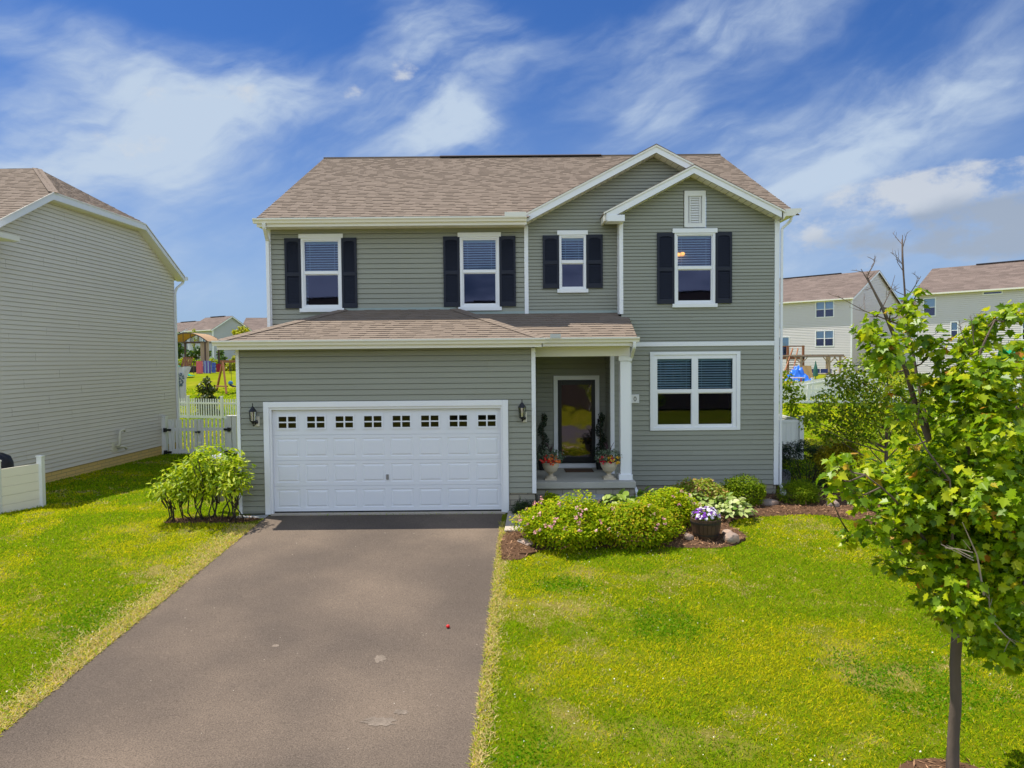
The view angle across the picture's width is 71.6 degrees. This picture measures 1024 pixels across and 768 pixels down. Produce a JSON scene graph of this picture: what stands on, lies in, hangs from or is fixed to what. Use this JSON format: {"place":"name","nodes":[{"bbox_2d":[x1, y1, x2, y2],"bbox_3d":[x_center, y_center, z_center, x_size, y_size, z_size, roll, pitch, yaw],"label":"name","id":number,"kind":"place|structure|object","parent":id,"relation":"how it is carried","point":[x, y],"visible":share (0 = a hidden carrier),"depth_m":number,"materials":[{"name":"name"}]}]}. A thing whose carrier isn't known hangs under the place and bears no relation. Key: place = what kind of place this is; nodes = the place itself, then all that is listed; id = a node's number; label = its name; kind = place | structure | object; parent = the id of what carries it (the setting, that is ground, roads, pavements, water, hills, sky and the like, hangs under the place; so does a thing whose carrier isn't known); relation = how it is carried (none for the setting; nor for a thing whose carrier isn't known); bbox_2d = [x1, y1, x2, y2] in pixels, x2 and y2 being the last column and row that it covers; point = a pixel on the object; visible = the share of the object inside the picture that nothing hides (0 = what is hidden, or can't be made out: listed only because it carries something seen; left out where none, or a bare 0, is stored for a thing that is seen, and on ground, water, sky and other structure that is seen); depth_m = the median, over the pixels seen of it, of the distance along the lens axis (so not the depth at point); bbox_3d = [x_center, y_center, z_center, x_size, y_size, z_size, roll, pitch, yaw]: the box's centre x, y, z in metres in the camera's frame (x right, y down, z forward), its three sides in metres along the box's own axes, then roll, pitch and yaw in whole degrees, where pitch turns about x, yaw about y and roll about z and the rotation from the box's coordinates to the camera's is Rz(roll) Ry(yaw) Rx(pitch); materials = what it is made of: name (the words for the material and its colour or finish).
{"place":"outdoors","nodes":[
{"label":"outdoors","id":0,"kind":"place"},
{"bbox_2d":[32,447,238,507],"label":"grass","id":1,"kind":"structure","parent":0,"point":[142,466],"depth_m":18.40,"materials":[{"name":"plant"}]},
{"bbox_2d":[0,514,501,767],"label":"driveway","id":2,"kind":"structure","parent":0,"point":[337,604],"depth_m":8.80,"materials":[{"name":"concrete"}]},
{"bbox_2d":[360,717,395,725],"bbox_3d":[-1.431,3.607,7.590,0.419,0.017,0.175,-1,2,0],"label":"driveway stain","id":3,"kind":"object","parent":2,"relation":"on","point":[375,721],"visible":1,"depth_m":7.59,"materials":[{"name":"concrete"}]},
{"bbox_2d":[374,655,385,662],"bbox_3d":[-1.651,3.435,8.882,0.154,0.020,0.194,-1,2,-18],"label":"driveway stain","id":4,"kind":"object","parent":2,"relation":"on","point":[379,658],"visible":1,"depth_m":8.88,"materials":[{"name":"concrete"}]},
{"bbox_2d":[394,709,407,714],"bbox_3d":[-1.206,3.583,7.754,0.178,0.011,0.109,-1,2,0],"label":"driveway stain","id":5,"kind":"object","parent":2,"relation":"on","point":[398,712],"visible":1,"depth_m":7.76,"materials":[{"name":"concrete"}]},
{"bbox_2d":[0,439,1023,767],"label":"lawn","id":6,"kind":"structure","parent":0,"point":[622,697],"depth_m":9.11,"materials":[{"name":"green plant"}]},
{"bbox_2d":[0,453,13,468],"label":"covered grill","id":7,"kind":"object","parent":6,"relation":"on","point":[7,461],"visible":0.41,"depth_m":15.77,"materials":[{"name":"black fabric"}]},
{"bbox_2d":[0,455,45,513],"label":"privacy screen","id":8,"kind":"object","parent":6,"relation":"on","point":[22,487],"visible":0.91,"depth_m":15.47,"materials":[{"name":"white plastic"}]},
{"bbox_2d":[0,523,256,734],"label":"dry grass","id":9,"kind":"structure","parent":6,"relation":"on","point":[10,717],"depth_m":9.56,"materials":[{"name":"plant"}]},
{"bbox_2d":[161,415,237,454],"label":"double gate","id":10,"kind":"structure","parent":6,"relation":"on","point":[229,435],"depth_m":24.78,"materials":[{"name":"white plastic"}]},
{"bbox_2d":[164,517,259,522],"bbox_3d":[-6.026,2.749,14.383,1.900,0.031,0.450,-1,2,0],"label":"shrub bed","id":11,"kind":"object","parent":6,"relation":"on","point":[217,519],"visible":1,"depth_m":14.33,"materials":[{"name":"brown soil"}]},
{"bbox_2d":[146,442,255,522],"bbox_3d":[-6.185,1.998,14.187,2.202,1.625,1.434,-1,2,0],"label":"leggy shrub","id":12,"kind":"object","parent":11,"relation":"on","point":[198,480],"visible":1,"depth_m":14.12,"materials":[{"name":"green plant"}]},
{"bbox_2d":[212,453,226,501],"bbox_3d":[-6.183,1.963,14.980,0.340,1.015,0.331,-1,2,0],"label":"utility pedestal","id":13,"kind":"object","parent":6,"relation":"on","point":[222,498],"visible":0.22,"depth_m":14.91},
{"bbox_2d":[466,521,513,767],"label":"dry grass","id":14,"kind":"structure","parent":6,"relation":"on","point":[485,680],"depth_m":8.58,"materials":[{"name":"plant"}]},
{"bbox_2d":[3,526,990,766],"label":"clover flowers","id":15,"kind":"object","parent":6,"relation":"on","point":[586,632],"visible":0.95,"depth_m":8.97,"materials":[{"name":"plant"}]},
{"bbox_2d":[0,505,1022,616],"bbox_3d":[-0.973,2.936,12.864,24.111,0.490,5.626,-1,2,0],"label":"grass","id":16,"kind":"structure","parent":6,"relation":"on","point":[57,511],"depth_m":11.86,"materials":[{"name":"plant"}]},
{"bbox_2d":[500,485,904,560],"bbox_3d":[3.973,2.711,14.863,9.455,0.301,4.344,-1,2,-14],"label":"mulch bed","id":17,"kind":"object","parent":6,"relation":"on","point":[516,548],"visible":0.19,"depth_m":13.35,"materials":[{"name":"brown wood"}]},
{"bbox_2d":[517,538,532,544],"bbox_3d":[0.236,2.844,12.786,0.219,0.087,0.400,-2,3,-37],"label":"rock","id":18,"kind":"object","parent":17,"relation":"on","point":[524,541],"visible":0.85,"depth_m":12.71,"materials":[{"name":"grey stone"}]},
{"bbox_2d":[509,496,547,514],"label":"fern clump","id":19,"kind":"object","parent":17,"relation":"on","point":[522,505],"visible":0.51,"depth_m":14.47,"materials":[{"name":"green plant"}]},
{"bbox_2d":[538,491,560,506],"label":"porch shrub","id":20,"kind":"object","parent":17,"relation":"on","point":[549,495],"visible":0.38,"depth_m":14.89,"materials":[{"name":"green plant"}]},
{"bbox_2d":[509,489,614,551],"bbox_3d":[0.939,2.413,12.860,2.007,1.049,1.660,-1,2,0],"label":"spirea shrub","id":21,"kind":"object","parent":17,"relation":"on","point":[576,513],"visible":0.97,"depth_m":12.53,"materials":[{"name":"green plant"}]},
{"bbox_2d":[166,484,984,767],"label":"bark chips","id":22,"kind":"object","parent":17,"relation":"on","point":[525,548],"visible":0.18,"depth_m":14.07,"materials":[{"name":"brown wood"}]},
{"bbox_2d":[592,488,637,510],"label":"hosta","id":23,"kind":"object","parent":17,"relation":"on","point":[620,496],"visible":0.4,"depth_m":14.30,"materials":[{"name":"green plant"}]},
{"bbox_2d":[584,499,685,549],"bbox_3d":[2.233,2.513,12.966,1.964,0.822,1.422,-1,2,0],"label":"spirea shrub","id":24,"kind":"object","parent":17,"relation":"on","point":[640,515],"visible":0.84,"depth_m":12.57,"materials":[{"name":"green leaf"},{"name":"pink flowers"}]},
{"bbox_2d":[629,486,667,508],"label":"hosta","id":25,"kind":"object","parent":17,"relation":"on","point":[639,493],"visible":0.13,"depth_m":14.65,"materials":[{"name":"green plant"}]},
{"bbox_2d":[634,486,703,528],"bbox_3d":[3.011,2.372,13.750,1.423,0.880,1.056,-1,2,0],"label":"spirea shrub","id":26,"kind":"object","parent":17,"relation":"on","point":[675,500],"visible":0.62,"depth_m":13.52,"materials":[{"name":"green plant"}]},
{"bbox_2d":[683,533,693,539],"bbox_3d":[3.203,2.789,12.892,0.196,0.177,0.176,-1,2,-14],"label":"rock","id":27,"kind":"object","parent":17,"relation":"on","point":[688,536],"visible":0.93,"depth_m":12.82,"materials":[{"name":"grey stone"}]},
{"bbox_2d":[665,490,720,515],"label":"hosta","id":28,"kind":"object","parent":17,"relation":"on","point":[704,503],"visible":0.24,"depth_m":14.21,"materials":[{"name":"green plant"}]},
{"bbox_2d":[665,476,732,509],"bbox_3d":[3.872,2.304,14.791,1.521,0.765,0.978,-1,2,0],"label":"azalea shrub","id":29,"kind":"object","parent":17,"relation":"on","point":[710,488],"visible":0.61,"depth_m":14.63,"materials":[{"name":"plant"}]},
{"bbox_2d":[690,505,721,539],"bbox_3d":[3.543,2.517,12.982,0.556,0.588,0.556,-1,2,0],"label":"half barrel","id":30,"kind":"object","parent":17,"relation":"on","point":[704,526],"visible":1,"depth_m":12.80,"materials":[{"name":"brown wood"}]},
{"bbox_2d":[722,529,731,534],"bbox_3d":[3.974,2.761,13.088,0.199,0.149,0.208,-2,3,-41],"label":"rock","id":31,"kind":"object","parent":17,"relation":"on","point":[724,531],"visible":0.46,"depth_m":13.05,"materials":[{"name":"grey stone"}]},
{"bbox_2d":[702,492,757,518],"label":"hosta","id":32,"kind":"object","parent":17,"relation":"on","point":[728,507],"visible":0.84,"depth_m":14.00,"materials":[{"name":"green plant"}]},
{"bbox_2d":[723,532,739,543],"bbox_3d":[3.948,2.782,12.790,0.291,0.236,0.210,-1,2,-22],"label":"rock","id":33,"kind":"object","parent":17,"relation":"on","point":[731,537],"visible":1,"depth_m":12.71,"materials":[{"name":"grey stone"}]},
{"bbox_2d":[720,473,766,506],"bbox_3d":[4.905,2.280,15.122,0.996,0.761,0.934,-1,2,0],"label":"round shrub","id":34,"kind":"object","parent":17,"relation":"on","point":[739,487],"visible":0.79,"depth_m":14.86,"materials":[{"name":"green plant"}]},
{"bbox_2d":[758,499,778,505],"bbox_3d":[5.436,2.528,15.049,0.429,0.173,0.247,0,2,11],"label":"rock","id":35,"kind":"object","parent":17,"relation":"on","point":[769,502],"visible":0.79,"depth_m":14.96,"materials":[{"name":"grey stone"}]},
{"bbox_2d":[776,469,790,485],"bbox_3d":[6.571,2.275,17.397,0.480,0.380,0.468,-1,2,0],"label":"hose pot","id":36,"kind":"object","parent":17,"relation":"on","point":[785,478],"visible":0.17,"depth_m":17.18,"materials":[{"name":"grey plastic"}]},
{"bbox_2d":[775,477,821,504],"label":"round shrub","id":37,"kind":"object","parent":17,"relation":"on","point":[803,492],"visible":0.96,"depth_m":15.09,"materials":[{"name":"green plant"}]},
{"bbox_2d":[782,437,836,486],"bbox_3d":[7.243,1.958,17.230,2.082,1.320,1.596,-1,2,0],"label":"yew shrub","id":38,"kind":"object","parent":17,"relation":"on","point":[794,451],"visible":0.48,"depth_m":17.05,"materials":[{"name":"green plant"}]},
{"bbox_2d":[825,500,839,506],"bbox_3d":[6.699,2.511,14.851,0.207,0.235,0.289,-1,2,-16],"label":"rock","id":39,"kind":"object","parent":17,"relation":"on","point":[836,503],"visible":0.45,"depth_m":14.74,"materials":[{"name":"grey stone"}]},
{"bbox_2d":[779,370,806,417],"bbox_3d":[9.610,0.944,24.469,1.002,2.869,1.356,0,2,23],"label":"sapling","id":40,"kind":"object","parent":6,"relation":"on","point":[787,388],"visible":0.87,"depth_m":24.27,"materials":[{"name":"green plant"}]},
{"bbox_2d":[811,437,863,490],"bbox_3d":[7.612,1.881,16.601,1.135,1.369,1.008,-1,2,0],"label":"golden shrub","id":41,"kind":"object","parent":6,"relation":"on","point":[828,451],"visible":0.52,"depth_m":16.42,"materials":[{"name":"green plant"}]},
{"bbox_2d":[797,349,938,481],"bbox_3d":[7.876,0.931,15.842,3.336,3.458,2.015,-1,2,-19],"label":"crabapple tree","id":42,"kind":"object","parent":6,"relation":"on","point":[851,397],"visible":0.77,"depth_m":15.65,"materials":[{"name":"green plant"}]},
{"bbox_2d":[899,758,977,767],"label":"tree ring mulch","id":43,"kind":"object","parent":6,"relation":"on","point":[918,763],"visible":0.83,"depth_m":6.81,"materials":[{"name":"brown wood"}]},
{"bbox_2d":[815,230,1023,767],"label":"maple tree","id":44,"kind":"object","parent":43,"relation":"on","point":[968,543],"visible":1,"depth_m":6.08,"materials":[{"name":"green plant"}]},
{"bbox_2d":[0,0,1023,322],"label":"sky","id":45,"kind":"structure","parent":0,"point":[189,119],"materials":[{"name":"blue"}]},
{"bbox_2d":[504,511,525,531],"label":"walkway","id":46,"kind":"structure","parent":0,"point":[509,522],"depth_m":13.84,"materials":[{"name":"concrete"}]},
{"bbox_2d":[180,364,1022,457],"bbox_3d":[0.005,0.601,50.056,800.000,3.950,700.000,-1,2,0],"label":"ground","id":47,"kind":"structure","parent":0,"point":[193,381],"depth_m":48.92,"materials":[{"name":"green plant"}]},
{"bbox_2d":[0,168,187,482],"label":"house","id":48,"kind":"structure","parent":47,"relation":"on","point":[89,379],"depth_m":20.41,"materials":[{"name":"grey plastic"}]},
{"bbox_2d":[177,332,183,358],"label":"garden tree","id":49,"kind":"object","parent":47,"relation":"on","point":[180,349],"visible":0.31,"depth_m":67.50,"materials":[{"name":"green plant"}]},
{"bbox_2d":[178,366,191,405],"bbox_3d":[-17.805,0.371,38.041,1.350,2.710,0.135,-1,2,0],"label":"cloth banner","id":50,"kind":"object","parent":47,"relation":"on","point":[183,372],"visible":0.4,"depth_m":38.01,"materials":[{"name":"white fabric"}]},
{"bbox_2d":[178,357,193,365],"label":"garden chair","id":51,"kind":"object","parent":47,"relation":"on","point":[187,362],"visible":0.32,"depth_m":56.92,"materials":[{"name":"red wood"}]},
{"bbox_2d":[177,321,198,362],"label":"house","id":52,"kind":"structure","parent":47,"relation":"on","point":[182,327],"depth_m":110.02,"materials":[{"name":"brown stone"}]},
{"bbox_2d":[182,346,211,359],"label":"garden shrub","id":53,"kind":"object","parent":47,"relation":"on","point":[191,353],"visible":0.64,"depth_m":65.66,"materials":[{"name":"green plant"}]},
{"bbox_2d":[177,333,219,364],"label":"gazebo","id":54,"kind":"object","parent":47,"relation":"on","point":[204,345],"visible":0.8,"depth_m":56.71,"materials":[{"name":"brown wood"}]},
{"bbox_2d":[194,376,219,415],"bbox_3d":[-16.018,0.754,37.313,1.369,2.424,1.435,-1,2,-22],"label":"evergreen tree","id":55,"kind":"object","parent":47,"relation":"on","point":[206,392],"visible":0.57,"depth_m":37.17,"materials":[{"name":"green plant"}]},
{"bbox_2d":[179,396,236,418],"bbox_3d":[-15.390,1.225,35.564,5.893,1.309,0.166,0,2,12],"label":"picket fence","id":56,"kind":"object","parent":47,"relation":"on","point":[188,403],"visible":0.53,"depth_m":35.53,"materials":[{"name":"white plastic"}]},
{"bbox_2d":[180,387,236,447],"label":"grass","id":57,"kind":"structure","parent":47,"relation":"on","point":[231,393],"depth_m":38.15,"materials":[{"name":"plant"}]},
{"bbox_2d":[184,316,251,359],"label":"house","id":58,"kind":"structure","parent":47,"relation":"on","point":[218,327],"depth_m":96.73,"materials":[{"name":"grey"}]},
{"bbox_2d":[216,350,227,366],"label":"garden tree","id":59,"kind":"object","parent":47,"relation":"on","point":[222,356],"visible":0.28,"depth_m":65.65,"materials":[{"name":"green plant"}]},
{"bbox_2d":[215,360,235,393],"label":"swing frame","id":60,"kind":"object","parent":47,"relation":"on","point":[222,362],"visible":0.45,"depth_m":45.95,"materials":[{"name":"red wood"}]},
{"bbox_2d":[222,359,235,370],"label":"garden shrub","id":61,"kind":"object","parent":47,"relation":"on","point":[233,367],"visible":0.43,"depth_m":56.67,"materials":[{"name":"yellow plant"}]},
{"bbox_2d":[228,325,249,365],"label":"garden tree","id":62,"kind":"object","parent":47,"relation":"on","point":[241,329],"visible":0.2,"depth_m":61.47,"materials":[{"name":"yellow plant"}]},
{"bbox_2d":[243,318,266,330],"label":"house","id":63,"kind":"structure","parent":47,"relation":"on","point":[252,324],"depth_m":107.66,"materials":[{"name":"brown"}]},
{"bbox_2d":[211,144,801,517],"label":"house","id":64,"kind":"structure","parent":47,"relation":"on","point":[449,334],"depth_m":16.08,"materials":[{"name":"green"}]},
{"bbox_2d":[298,234,343,311],"bbox_3d":[-4.385,-2.554,16.389,1.022,1.786,0.170,-1,2,0],"label":"window","id":65,"kind":"structure","parent":64,"relation":"in","point":[306,239],"depth_m":16.35,"materials":[{"name":"white plastic"}]},
{"bbox_2d":[272,408,501,512],"bbox_3d":[-2.588,1.585,14.738,4.721,2.152,0.079,-1,2,0],"label":"garage door","id":66,"kind":"structure","parent":64,"relation":"in","point":[435,459],"depth_m":14.74,"materials":[{"name":"white metal"}]},
{"bbox_2d":[458,232,501,310],"bbox_3d":[-0.745,-2.587,16.389,0.999,1.786,0.170,-1,2,0],"label":"window","id":67,"kind":"structure","parent":64,"relation":"in","point":[469,237],"depth_m":16.35,"materials":[{"name":"white plastic"}]},
{"bbox_2d":[536,413,548,469],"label":"spiral topiary","id":68,"kind":"object","parent":64,"relation":"on","point":[544,419],"visible":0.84,"depth_m":16.77,"materials":[{"name":"green plant"}]},
{"bbox_2d":[536,443,565,479],"bbox_3d":[0.843,1.683,15.500,0.627,0.801,0.538,-1,2,-20],"label":"urn planter","id":69,"kind":"object","parent":64,"relation":"on","point":[550,463],"visible":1,"depth_m":15.38,"materials":[{"name":"beige stone"}]},
{"bbox_2d":[557,230,587,292],"bbox_3d":[1.395,-2.815,16.381,0.712,1.420,0.170,-1,2,0],"label":"window","id":70,"kind":"structure","parent":64,"relation":"in","point":[564,235],"depth_m":16.33,"materials":[{"name":"white plastic"}]},
{"bbox_2d":[558,380,594,462],"bbox_3d":[1.558,0.907,17.108,0.900,2.005,0.095,-1,2,0],"label":"front door","id":71,"kind":"structure","parent":64,"relation":"in","point":[576,398],"depth_m":17.13,"materials":[{"name":"glass"}]},
{"bbox_2d":[564,468,593,471],"bbox_3d":[1.568,2.025,16.661,0.660,0.017,0.450,-1,2,0],"label":"doormat","id":72,"kind":"object","parent":64,"relation":"on","point":[581,470],"visible":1,"depth_m":16.59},
{"bbox_2d":[593,412,606,469],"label":"spiral topiary","id":73,"kind":"object","parent":64,"relation":"on","point":[599,426],"visible":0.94,"depth_m":16.77,"materials":[{"name":"green plant"}]},
{"bbox_2d":[594,443,621,479],"bbox_3d":[2.113,1.672,15.485,0.652,0.801,0.545,-1,2,0],"label":"urn planter","id":74,"kind":"object","parent":64,"relation":"on","point":[610,462],"visible":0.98,"depth_m":15.38,"materials":[{"name":"beige stone"}]},
{"bbox_2d":[672,228,717,307],"bbox_3d":[4.128,-2.620,16.079,1.015,1.769,0.170,-1,2,0],"label":"window","id":75,"kind":"structure","parent":64,"relation":"in","point":[682,233],"depth_m":16.04,"materials":[{"name":"white plastic"}]},
{"bbox_2d":[650,351,739,430],"bbox_3d":[4.163,0.158,16.194,2.048,1.788,0.145,-1,2,0],"label":"window","id":76,"kind":"structure","parent":64,"relation":"in","point":[655,357],"depth_m":16.15,"materials":[{"name":"white plastic"}]},
{"bbox_2d":[779,346,804,376],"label":"deck","id":77,"kind":"structure","parent":47,"relation":"on","point":[803,358],"depth_m":60.93,"materials":[{"name":"red wood"}]},
{"bbox_2d":[779,377,804,382],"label":"picnic table","id":78,"kind":"object","parent":47,"relation":"on","point":[796,377],"visible":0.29,"depth_m":49.81,"materials":[{"name":"white plastic"}]},
{"bbox_2d":[782,415,803,459],"bbox_3d":[7.716,1.697,24.681,3.160,1.580,5.360,-1,2,0],"label":"privacy fence","id":79,"kind":"object","parent":47,"relation":"on","point":[792,431],"visible":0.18,"depth_m":22.06,"materials":[{"name":"white plastic"}]},
{"bbox_2d":[785,365,810,380],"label":"tarpaulin","id":80,"kind":"object","parent":47,"relation":"on","point":[797,371],"visible":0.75,"depth_m":56.57,"materials":[{"name":"blue plastic"}]},
{"bbox_2d":[802,366,812,378],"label":"plywood sheet","id":81,"kind":"object","parent":47,"relation":"on","point":[807,370],"visible":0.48,"depth_m":58.69,"materials":[{"name":"beige wood"}]},
{"bbox_2d":[783,354,846,375],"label":"pergola","id":82,"kind":"object","parent":47,"relation":"on","point":[828,360],"visible":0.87,"depth_m":57.91,"materials":[{"name":"beige wood"}]},
{"bbox_2d":[813,361,817,380],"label":"closed parasol","id":83,"kind":"object","parent":47,"relation":"on","point":[815,371],"visible":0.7,"depth_m":56.89,"materials":[{"name":"green fabric"}]},
{"bbox_2d":[812,369,833,378],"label":"patio bench","id":84,"kind":"object","parent":47,"relation":"on","point":[824,370],"visible":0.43,"depth_m":60.21,"materials":[{"name":"white plastic"}]},
{"bbox_2d":[779,370,877,400],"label":"picket fence","id":85,"kind":"object","parent":47,"relation":"on","point":[817,382],"visible":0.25,"depth_m":44.04,"materials":[{"name":"white plastic"}]},
{"bbox_2d":[779,270,901,373],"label":"house","id":86,"kind":"structure","parent":47,"relation":"on","point":[818,319],"depth_m":70.81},
{"bbox_2d":[779,336,789,355],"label":"window","id":87,"kind":"structure","parent":86,"relation":"in","point":[786,340],"depth_m":72.72,"materials":[{"name":"white plastic"}]},
{"bbox_2d":[815,301,833,317],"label":"window","id":88,"kind":"structure","parent":86,"relation":"in","point":[821,305],"depth_m":69.66,"materials":[{"name":"white plastic"}]},
{"bbox_2d":[815,330,833,346],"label":"window","id":89,"kind":"structure","parent":86,"relation":"in","point":[821,334],"depth_m":69.74,"materials":[{"name":"white plastic"}]},
{"bbox_2d":[782,383,1020,403],"bbox_3d":[22.356,0.561,39.605,14.464,1.267,0.147,0,2,3],"label":"picket fence","id":90,"kind":"object","parent":47,"relation":"on","point":[807,389],"visible":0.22,"depth_m":39.82,"materials":[{"name":"white plastic"}]},
{"bbox_2d":[782,427,1022,492],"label":"grass","id":91,"kind":"structure","parent":47,"relation":"on","point":[864,451],"depth_m":23.58,"materials":[{"name":"plant"}]},
{"bbox_2d":[898,300,915,365],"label":"house","id":92,"kind":"structure","parent":47,"relation":"on","point":[906,354],"depth_m":98.62,"materials":[{"name":"grey"}]},
{"bbox_2d":[911,260,1023,378],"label":"house","id":93,"kind":"structure","parent":47,"relation":"on","point":[960,293],"depth_m":59.84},
{"bbox_2d":[923,297,935,316],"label":"window","id":94,"kind":"structure","parent":93,"relation":"in","point":[931,302],"depth_m":61.06,"materials":[{"name":"glass"}]},
{"bbox_2d":[950,321,958,338],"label":"window","id":95,"kind":"structure","parent":93,"relation":"in","point":[953,326],"depth_m":59.84,"materials":[{"name":"white plastic"}]},
{"bbox_2d":[982,290,1002,294],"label":"window","id":96,"kind":"structure","parent":93,"relation":"in","point":[999,290],"depth_m":57.65,"materials":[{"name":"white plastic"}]},
{"bbox_2d":[998,346,1023,368],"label":"playset","id":97,"kind":"object","parent":47,"relation":"on","point":[1007,352],"visible":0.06,"depth_m":48.23,"materials":[{"name":"green plastic"}]},
{"bbox_2d":[782,390,1023,427],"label":"grass","id":98,"kind":"structure","parent":0,"point":[825,421],"depth_m":36.51,"materials":[{"name":"plant"}]},
{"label":"drying rail","id":99,"kind":"object","parent":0,"visible":0},
{"bbox_2d":[196,361,202,373],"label":"beach towel","id":100,"kind":"object","parent":99,"relation":"hanging from","point":[199,367],"visible":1,"depth_m":54.91,"materials":[{"name":"fabric"}]},
{"bbox_2d":[203,361,210,372],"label":"beach towel","id":101,"kind":"object","parent":99,"relation":"hanging from","point":[206,366],"visible":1,"depth_m":54.91,"materials":[{"name":"fabric"}]},
{"bbox_2d":[211,362,215,372],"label":"beach towel","id":102,"kind":"object","parent":99,"relation":"hanging from","point":[213,365],"visible":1,"depth_m":54.91,"materials":[{"name":"blue fabric"}]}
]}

